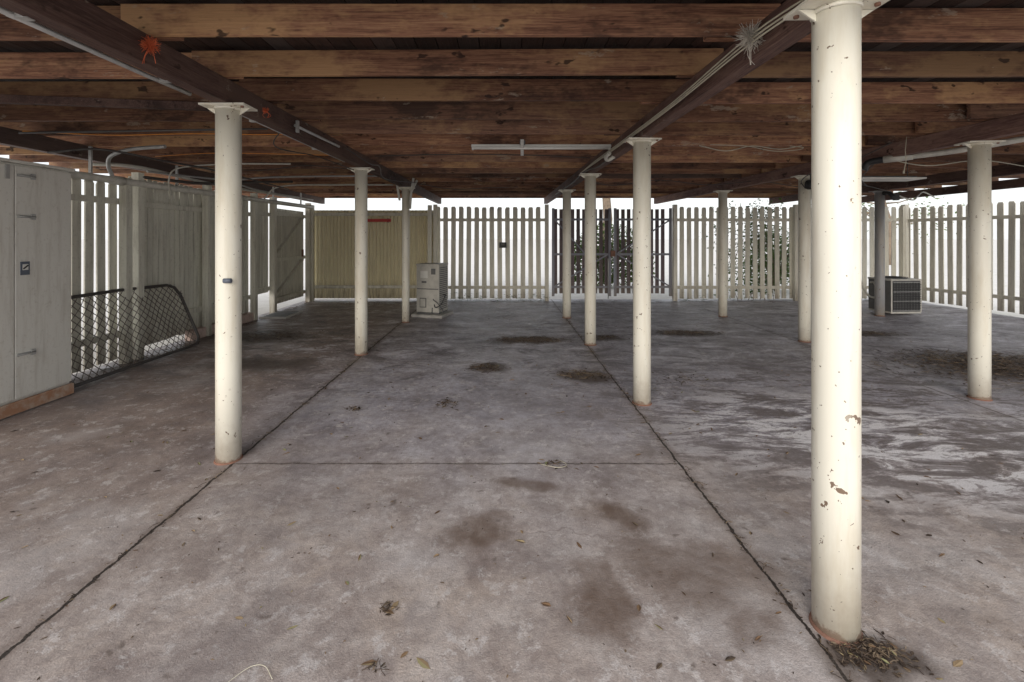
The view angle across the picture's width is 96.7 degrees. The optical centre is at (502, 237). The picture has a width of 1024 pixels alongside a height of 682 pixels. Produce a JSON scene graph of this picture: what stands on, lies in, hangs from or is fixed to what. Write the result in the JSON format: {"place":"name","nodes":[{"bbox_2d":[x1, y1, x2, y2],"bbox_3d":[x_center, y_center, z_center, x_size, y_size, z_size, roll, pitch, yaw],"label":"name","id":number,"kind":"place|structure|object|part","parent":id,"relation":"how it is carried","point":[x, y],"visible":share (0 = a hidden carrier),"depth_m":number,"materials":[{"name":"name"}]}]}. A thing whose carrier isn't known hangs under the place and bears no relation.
{"place":"outdoors","nodes":[
{"label":"outdoors","id":0,"kind":"place"},
{"bbox_2d":[0,299,1023,681],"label":"concrete floor slab","id":1,"kind":"structure","parent":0,"point":[488,581],"depth_m":2.53,"materials":[{"name":"grey concrete"}]},
{"bbox_2d":[0,157,74,419],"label":"storage cabinet","id":2,"kind":"object","parent":1,"relation":"on","point":[35,284],"visible":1,"depth_m":4.01,"materials":[{"name":"paint"}]},
{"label":"doors","id":3,"kind":"part","parent":2,"relation":"part of","materials":[{"name":"paint"}]},
{"bbox_2d":[71,178,132,372],"bbox_3d":[-4.550,0.395,4.250,0.158,2.210,2.500,0,0,0],"label":"paling fence","id":4,"kind":"object","parent":1,"relation":"on","point":[123,201],"visible":0.41,"depth_m":5.22,"materials":[{"name":"grey paint"}]},
{"bbox_2d":[70,284,199,387],"bbox_3d":[-4.377,1.047,5.368,0.311,0.892,2.062,0,0,0],"label":"wire goal frame","id":5,"kind":"object","parent":1,"relation":"on","point":[146,360],"visible":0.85,"depth_m":5.31,"materials":[{"name":"black metal"}]},
{"bbox_2d":[128,172,257,359],"bbox_3d":[-4.550,0.350,6.945,0.158,2.300,2.720,0,0,0],"label":"close boarded fence","id":6,"kind":"object","parent":1,"relation":"on","point":[174,239],"visible":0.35,"depth_m":6.47,"materials":[{"name":"grey paint"}]},
{"bbox_2d":[69,145,313,208],"bbox_3d":[-4.045,-0.797,7.575,0.894,0.386,6.051,0,0,0],"label":"pvc drain pipe","id":7,"kind":"object","parent":6,"relation":"attached to","point":[112,178],"visible":0.85,"depth_m":5.38,"materials":[{"name":"grey plastic"}]},
{"bbox_2d":[185,312,253,340],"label":"masonry kerb","id":8,"kind":"structure","parent":1,"relation":"on","point":[247,317],"depth_m":6.87,"materials":[{"name":"grey concrete"}]},
{"bbox_2d":[198,103,257,465],"bbox_3d":[-1.856,0.310,3.080,0.301,2.400,0.180,0,0,0],"label":"steel post","id":9,"kind":"object","parent":1,"relation":"on","point":[228,296],"visible":1,"depth_m":3.02,"materials":[{"name":"white metal"}]},
{"bbox_2d":[222,278,231,282],"bbox_3d":[-1.814,0.285,2.998,0.048,0.032,0.032,0,0,-6],"label":"post tag","id":10,"kind":"object","parent":9,"relation":"attached to","point":[226,280],"visible":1,"depth_m":2.99,"materials":[{"name":"grey metal"}]},
{"bbox_2d":[259,311,302,318],"bbox_3d":[-4.250,1.480,8.750,0.500,0.039,0.700,0,0,0],"label":"concrete slab","id":11,"kind":"object","parent":1,"relation":"on","point":[281,315],"visible":1,"depth_m":8.64,"materials":[{"name":"concrete"}]},
{"bbox_2d":[269,197,310,313],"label":"timber side gate","id":12,"kind":"structure","parent":1,"relation":"on","point":[287,256],"depth_m":9.74,"materials":[{"name":"grey paint"}]},
{"bbox_2d":[258,202,270,293],"bbox_3d":[-4.602,0.200,8.678,0.074,1.750,0.605,0,0,0],"label":"raised paling panel","id":13,"kind":"object","parent":12,"relation":"attached to","point":[263,215],"visible":0.5,"depth_m":8.75,"materials":[{"name":"grey paint"}]},
{"bbox_2d":[347,167,374,355],"bbox_3d":[-1.824,0.310,5.860,0.300,2.400,0.180,0,0,4],"label":"steel post","id":14,"kind":"object","parent":1,"relation":"on","point":[361,261],"visible":0.99,"depth_m":5.79,"materials":[{"name":"white metal"}]},
{"bbox_2d":[311,205,432,300],"bbox_3d":[-3.124,0.370,10.777,2.952,2.260,0.205,0,0,0],"label":"corrugated fence panel","id":15,"kind":"object","parent":1,"relation":"on","point":[332,253],"visible":0.77,"depth_m":10.86,"materials":[{"name":"beige metal"}]},
{"bbox_2d":[368,218,390,221],"bbox_3d":[-2.950,-0.400,10.688,0.660,0.090,0.105,0,0,0],"label":"red gate bar","id":16,"kind":"object","parent":15,"relation":"attached to","point":[379,220],"visible":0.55,"depth_m":10.63,"materials":[{"name":"metal"}]},
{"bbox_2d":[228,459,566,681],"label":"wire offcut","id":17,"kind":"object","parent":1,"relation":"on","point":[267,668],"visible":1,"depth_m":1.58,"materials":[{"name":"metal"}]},
{"bbox_2d":[398,187,414,322],"bbox_3d":[-1.720,0.310,8.060,0.300,2.400,0.170,0,0,0],"label":"steel post","id":18,"kind":"object","parent":1,"relation":"on","point":[405,257],"visible":0.98,"depth_m":8.00,"materials":[{"name":"white metal"}]},
{"bbox_2d":[396,178,417,208],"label":"post brackets","id":19,"kind":"object","parent":18,"relation":"attached to","point":[413,185],"visible":0.93,"depth_m":7.95,"materials":[{"name":"metal"}]},
{"bbox_2d":[411,263,452,318],"bbox_3d":[-1.337,1.000,8.753,0.638,0.999,0.580,0,0,16],"label":"air conditioner condenser","id":20,"kind":"object","parent":1,"relation":"on","point":[432,290],"visible":1,"depth_m":8.58,"materials":[{"name":"metal"}]},
{"bbox_2d":[433,204,548,300],"bbox_3d":[-0.280,0.360,10.830,2.730,2.280,0.158,0,0,0],"label":"paling fence","id":21,"kind":"object","parent":1,"relation":"on","point":[484,219],"visible":0.94,"depth_m":10.89,"materials":[{"name":"beige paint"}]},
{"bbox_2d":[499,242,505,247],"bbox_3d":[0.000,0.180,10.793,0.170,0.130,0.065,0,0,0],"label":"gate latch box","id":22,"kind":"object","parent":21,"relation":"attached to","point":[502,244],"visible":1,"depth_m":10.78,"materials":[{"name":"black plastic"}]},
{"bbox_2d":[0,307,1023,681],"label":"leaf litter","id":23,"kind":"object","parent":1,"relation":"on","point":[426,665],"visible":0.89,"depth_m":2.15,"materials":[{"name":"brown plant"}]},
{"bbox_2d":[40,299,1023,681],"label":"debris pile","id":24,"kind":"object","parent":1,"relation":"on","point":[864,645],"visible":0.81,"depth_m":4.81,"materials":[{"name":"brown plant"}]},
{"bbox_2d":[558,189,574,318],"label":"steel post","id":25,"kind":"object","parent":1,"relation":"on","point":[566,253],"visible":0.98,"depth_m":8.43,"materials":[{"name":"white metal"}]},
{"bbox_2d":[579,173,601,345],"bbox_3d":[1.226,0.310,6.380,0.303,2.400,0.180,0,0,0],"label":"steel post","id":26,"kind":"object","parent":1,"relation":"on","point":[590,259],"visible":1,"depth_m":6.31,"materials":[{"name":"white metal"}]},
{"bbox_2d":[623,137,661,405],"bbox_3d":[1.262,0.310,4.130,0.300,2.400,0.180,0,0,-4],"label":"steel post","id":27,"kind":"object","parent":1,"relation":"on","point":[641,271],"visible":0.98,"depth_m":4.06,"materials":[{"name":"white metal"}]},
{"bbox_2d":[450,293,867,300],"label":"weeds","id":28,"kind":"object","parent":1,"relation":"on","point":[545,297],"visible":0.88,"depth_m":10.74,"materials":[{"name":"green plant"}]},
{"bbox_2d":[713,190,732,316],"bbox_3d":[4.180,0.310,8.650,0.305,2.400,0.180,0,0,0],"label":"steel post","id":29,"kind":"object","parent":1,"relation":"on","point":[722,253],"visible":0.98,"depth_m":8.58,"materials":[{"name":"white metal"}]},
{"bbox_2d":[700,198,788,299],"bbox_3d":[5.918,0.372,11.055,2.377,2.678,0.301,0,0,0],"label":"climbing vine","id":30,"kind":"object","parent":1,"relation":"on","point":[758,253],"visible":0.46,"depth_m":11.03,"materials":[{"name":"green plant"}]},
{"bbox_2d":[672,204,908,300],"bbox_3d":[6.817,0.360,10.830,5.565,2.280,0.158,0,0,0],"label":"paling fence","id":31,"kind":"object","parent":1,"relation":"on","point":[792,219],"visible":0.62,"depth_m":10.89,"materials":[{"name":"beige paint"}]},
{"bbox_2d":[552,208,671,298],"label":"double driveway gate","id":32,"kind":"structure","parent":31,"relation":"attached to","point":[616,254],"depth_m":10.89,"materials":[{"name":"metal"}]},
{"bbox_2d":[790,175,810,342],"bbox_3d":[4.355,0.310,6.570,0.302,2.400,0.180,0,0,0],"label":"steel post","id":33,"kind":"object","parent":1,"relation":"on","point":[804,265],"visible":0.84,"depth_m":6.50,"materials":[{"name":"white metal"}]},
{"bbox_2d":[783,0,888,647],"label":"steel post","id":34,"kind":"object","parent":1,"relation":"on","point":[835,614],"visible":0.95,"depth_m":1.69,"materials":[{"name":"white metal"}]},
{"bbox_2d":[0,0,1023,203],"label":"timber house subfloor","id":35,"kind":"object","parent":34,"relation":"on","point":[370,81],"visible":0.77,"depth_m":3.49,"materials":[{"name":"brown wood"}]},
{"bbox_2d":[138,34,159,63],"bbox_3d":[-1.801,-0.961,2.320,0.098,0.151,0.107,0,0,0],"label":"frayed red rope","id":36,"kind":"object","parent":35,"relation":"attached to","point":[149,43],"visible":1,"depth_m":2.31,"materials":[{"name":"red fabric"}]},
{"bbox_2d":[0,6,343,161],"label":"galvanised conduit","id":37,"kind":"object","parent":35,"relation":"attached to","point":[28,21],"visible":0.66,"depth_m":2.25,"materials":[{"name":"grey metal"}]},
{"bbox_2d":[22,130,328,156],"bbox_3d":[-3.250,-1.000,4.955,2.700,0.050,1.201,0,0,0],"label":"pipe","id":38,"kind":"object","parent":35,"relation":"attached to","point":[178,133],"visible":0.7,"depth_m":4.40,"materials":[{"name":"grey metal"}]},
{"bbox_2d":[18,128,392,199],"bbox_3d":[-3.357,-0.781,7.145,2.717,0.466,6.310,0,0,0],"label":"water pipe","id":39,"kind":"object","parent":35,"relation":"attached to","point":[186,177],"visible":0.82,"depth_m":5.91,"materials":[{"name":"metal"}]},
{"bbox_2d":[471,139,610,155],"bbox_3d":[0.420,-1.006,5.010,1.530,0.108,0.583,0,0,0],"label":"fluorescent batten light","id":40,"kind":"object","parent":35,"relation":"attached to","point":[522,145],"visible":1,"depth_m":4.97,"materials":[{"name":"white metal"}]},
{"bbox_2d":[205,133,1023,200],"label":"loose ceiling cable","id":41,"kind":"object","parent":35,"relation":"attached to","point":[606,184],"visible":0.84,"depth_m":5.71,"materials":[{"name":"plastic"}]},
{"bbox_2d":[555,0,803,194],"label":"electrical cable","id":42,"kind":"object","parent":35,"relation":"attached to","point":[609,153],"visible":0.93,"depth_m":2.77,"materials":[{"name":"plastic"}]},
{"bbox_2d":[735,19,765,64],"bbox_3d":[1.201,-0.941,2.198,0.161,0.215,0.150,0,0,0],"label":"frayed grey rope","id":43,"kind":"object","parent":35,"relation":"attached to","point":[748,35],"visible":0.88,"depth_m":2.19,"materials":[{"name":"grey fabric"}]},
{"bbox_2d":[805,174,810,189],"bbox_3d":[4.345,-0.780,6.400,0.140,0.220,0.118,0,0,-17],"label":"floodlight","id":44,"kind":"object","parent":35,"relation":"attached to","point":[808,184],"visible":0.36,"depth_m":6.39,"materials":[{"name":"black plastic"}]},
{"bbox_2d":[882,191,899,199],"bbox_3d":[7.260,-0.784,8.499,0.160,0.188,0.249,0,0,0],"label":"security light","id":45,"kind":"object","parent":35,"relation":"attached to","point":[894,196],"visible":0.92,"depth_m":8.42,"materials":[{"name":"black plastic"}]},
{"bbox_2d":[862,161,926,181],"bbox_3d":[5.250,-0.927,6.300,0.950,0.266,0.320,0,0,0],"label":"hanging light fixture","id":46,"kind":"object","parent":35,"relation":"hanging from","point":[887,178],"visible":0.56,"depth_m":6.23,"materials":[{"name":"white metal"}]},
{"bbox_2d":[903,137,906,173],"bbox_3d":[4.153,-0.850,4.700,0.040,0.380,0.016,0,0,0],"label":"pull cord","id":47,"kind":"object","parent":35,"relation":"hanging from","point":[905,156],"visible":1,"depth_m":4.70,"materials":[{"name":"grey"}]},
{"bbox_2d":[862,136,1023,170],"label":"waste pipe","id":48,"kind":"object","parent":35,"relation":"attached to","point":[866,164],"visible":0.83,"depth_m":4.84,"materials":[{"name":"plastic"}]},
{"bbox_2d":[869,191,884,316],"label":"steel post","id":49,"kind":"object","parent":1,"relation":"on","point":[879,253],"visible":0.86,"depth_m":8.66,"materials":[{"name":"white metal"}]},
{"bbox_2d":[868,276,921,313],"bbox_3d":[7.620,1.117,8.966,0.841,0.686,0.535,0,0,-4],"label":"air conditioner condenser","id":50,"kind":"object","parent":1,"relation":"on","point":[903,295],"visible":0.81,"depth_m":8.73,"materials":[{"name":"metal"}]},
{"bbox_2d":[862,282,873,298],"bbox_3d":[7.075,1.113,9.109,0.343,0.735,0.654,0,0,-41],"label":"pipe","id":51,"kind":"object","parent":50,"relation":"attached to","point":[865,291],"visible":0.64,"depth_m":8.94,"materials":[{"name":"plastic"}]},
{"bbox_2d":[899,201,1023,314],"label":"paling fence","id":52,"kind":"object","parent":1,"relation":"on","point":[1000,217],"visible":0.78,"depth_m":9.84,"materials":[{"name":"beige paint"}]},
{"bbox_2d":[954,140,1005,400],"bbox_3d":[4.450,0.310,4.250,0.300,2.400,0.180,0,0,6],"label":"steel post","id":53,"kind":"object","parent":1,"relation":"on","point":[979,270],"visible":1,"depth_m":4.20,"materials":[{"name":"white metal"}]},
{"bbox_2d":[0,155,1023,239],"label":"sky","id":54,"kind":"structure","parent":0,"point":[1013,194],"materials":[{"name":"white"}]},
{"bbox_2d":[72,239,1023,374],"bbox_3d":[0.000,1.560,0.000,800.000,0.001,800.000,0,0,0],"label":"ground","id":55,"kind":"structure","parent":0,"point":[263,303],"depth_m":19.18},
{"bbox_2d":[602,198,611,282],"bbox_3d":[3.620,-2.272,15.291,5.099,7.686,4.773,0,0,0],"label":"shade tree","id":56,"kind":"object","parent":55,"relation":"on","point":[606,203],"depth_m":15.36,"materials":[{"name":"plant"}]},
{"bbox_2d":[574,223,654,285],"bbox_3d":[3.272,0.542,14.192,2.986,2.061,1.122,0,0,0],"label":"shrub","id":57,"kind":"object","parent":55,"relation":"on","point":[612,260],"visible":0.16,"depth_m":14.02,"materials":[{"name":"green plant"}]},
{"bbox_2d":[737,225,788,290],"bbox_3d":[7.888,0.575,13.198,2.219,1.990,1.080,0,0,0],"label":"shrub","id":58,"kind":"object","parent":55,"relation":"on","point":[787,266],"visible":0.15,"depth_m":13.10,"materials":[{"name":"green plant"}]},
{"bbox_2d":[862,188,964,264],"bbox_3d":[21.248,-2.071,26.552,6.976,7.278,8.807,0,0,-44],"label":"shade tree","id":59,"kind":"object","parent":55,"relation":"on","point":[928,214],"visible":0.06,"depth_m":25.80,"materials":[{"name":"green plant"}]}
]}

